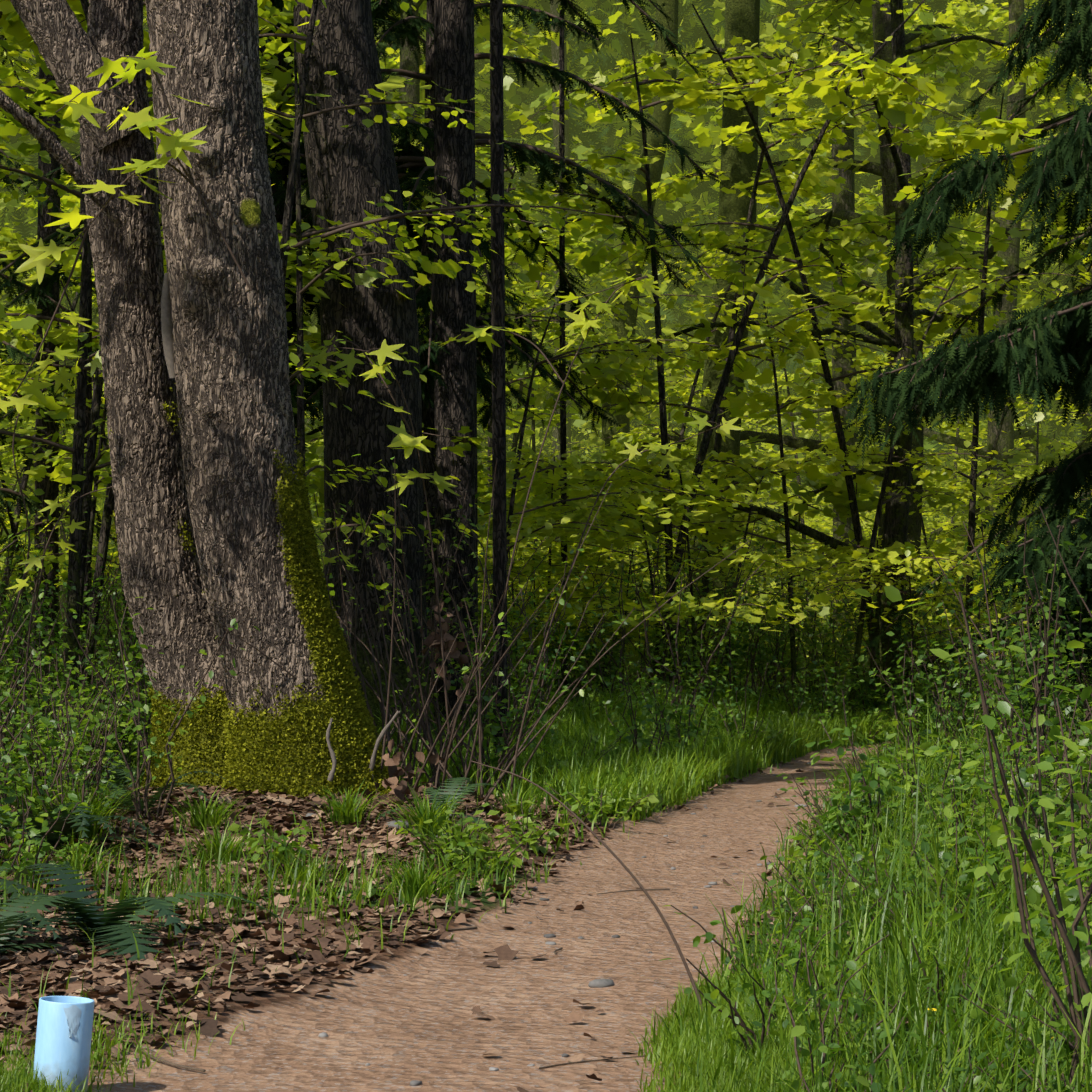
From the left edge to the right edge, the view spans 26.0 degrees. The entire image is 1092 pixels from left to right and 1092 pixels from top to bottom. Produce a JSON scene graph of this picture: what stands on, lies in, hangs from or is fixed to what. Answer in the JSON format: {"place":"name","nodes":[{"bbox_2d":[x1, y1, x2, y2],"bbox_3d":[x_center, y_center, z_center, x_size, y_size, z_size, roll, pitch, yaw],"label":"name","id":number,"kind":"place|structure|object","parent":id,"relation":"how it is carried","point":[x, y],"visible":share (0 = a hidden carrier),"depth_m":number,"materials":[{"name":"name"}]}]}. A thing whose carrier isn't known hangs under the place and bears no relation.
{"place":"outdoors","nodes":[
{"label":"outdoors","id":0,"kind":"place"},
{"bbox_2d":[0,230,1085,1091],"bbox_3d":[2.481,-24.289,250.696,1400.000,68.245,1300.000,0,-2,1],"label":"ground","id":1,"kind":"structure","parent":0,"point":[398,1030],"depth_m":9.81,"materials":[{"name":"brown soil"}]},
{"bbox_2d":[33,996,94,1091],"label":"pvc pipe","id":2,"kind":"object","parent":1,"relation":"on","point":[57,1049],"visible":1,"depth_m":7.21,"materials":[{"name":"blue plastic"}]},
{"bbox_2d":[63,1005,81,1038],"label":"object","id":3,"kind":"object","parent":2,"relation":"attached to","point":[73,1014],"visible":1,"depth_m":7.21,"materials":[{"name":"white paper"}]},
{"bbox_2d":[0,0,389,796],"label":"tree trunk","id":4,"kind":"object","parent":1,"relation":"on","point":[208,472],"visible":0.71,"depth_m":16.83,"materials":[{"name":"brown plant"}]},
{"bbox_2d":[101,383,400,797],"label":"moss tufts","id":5,"kind":"object","parent":4,"relation":"attached to","point":[364,719],"visible":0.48,"depth_m":16.78,"materials":[{"name":"green plant"}]},
{"bbox_2d":[161,273,399,782],"bbox_3d":[-1.907,-0.043,16.724,1.754,3.858,0.352,0,-2,5],"label":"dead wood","id":6,"kind":"object","parent":1,"relation":"on","point":[167,328],"visible":0.73,"depth_m":16.98,"materials":[{"name":"wood"}]},
{"bbox_2d":[32,763,853,1071],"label":"twigs","id":7,"kind":"object","parent":1,"relation":"on","point":[456,929],"visible":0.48,"depth_m":10.61,"materials":[{"name":"brown wood"}]},
{"bbox_2d":[136,749,858,1085],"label":"stones","id":8,"kind":"object","parent":1,"relation":"on","point":[598,983],"visible":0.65,"depth_m":11.03,"materials":[{"name":"stone"}]},
{"bbox_2d":[0,754,1084,962],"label":"sword ferns","id":9,"kind":"object","parent":1,"relation":"on","point":[115,928],"visible":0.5,"depth_m":10.71,"materials":[{"name":"green plant"}]},
{"bbox_2d":[0,601,1086,1091],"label":"leaf litter","id":10,"kind":"object","parent":1,"relation":"on","point":[152,981],"visible":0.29,"depth_m":11.30,"materials":[{"name":"brown plant"}]},
{"bbox_2d":[0,0,1091,685],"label":"maple leaves","id":11,"kind":"object","parent":1,"relation":"on","point":[816,180],"visible":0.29,"depth_m":32.17,"materials":[{"name":"green plant"}]},
{"bbox_2d":[0,0,1091,752],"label":"forest trunks","id":12,"kind":"object","parent":1,"relation":"on","point":[352,170],"visible":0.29,"depth_m":25.61,"materials":[{"name":"plant"}]},
{"bbox_2d":[0,0,1091,715],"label":"conifer branches","id":13,"kind":"object","parent":1,"relation":"on","point":[994,368],"visible":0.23,"depth_m":27.72,"materials":[{"name":"green plant"}]},
{"bbox_2d":[0,454,1091,1091],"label":"understory leaves","id":14,"kind":"object","parent":1,"relation":"on","point":[994,832],"visible":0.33,"depth_m":16.10,"materials":[{"name":"green plant"}]},
{"bbox_2d":[0,0,1091,1091],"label":"twigs","id":15,"kind":"object","parent":1,"relation":"on","point":[513,753],"visible":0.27,"depth_m":18.91,"materials":[{"name":"brown wood"}]},
{"bbox_2d":[0,677,1091,1091],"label":"grass","id":16,"kind":"structure","parent":0,"point":[704,1035],"depth_m":10.63,"materials":[{"name":"green plant"}]}
]}

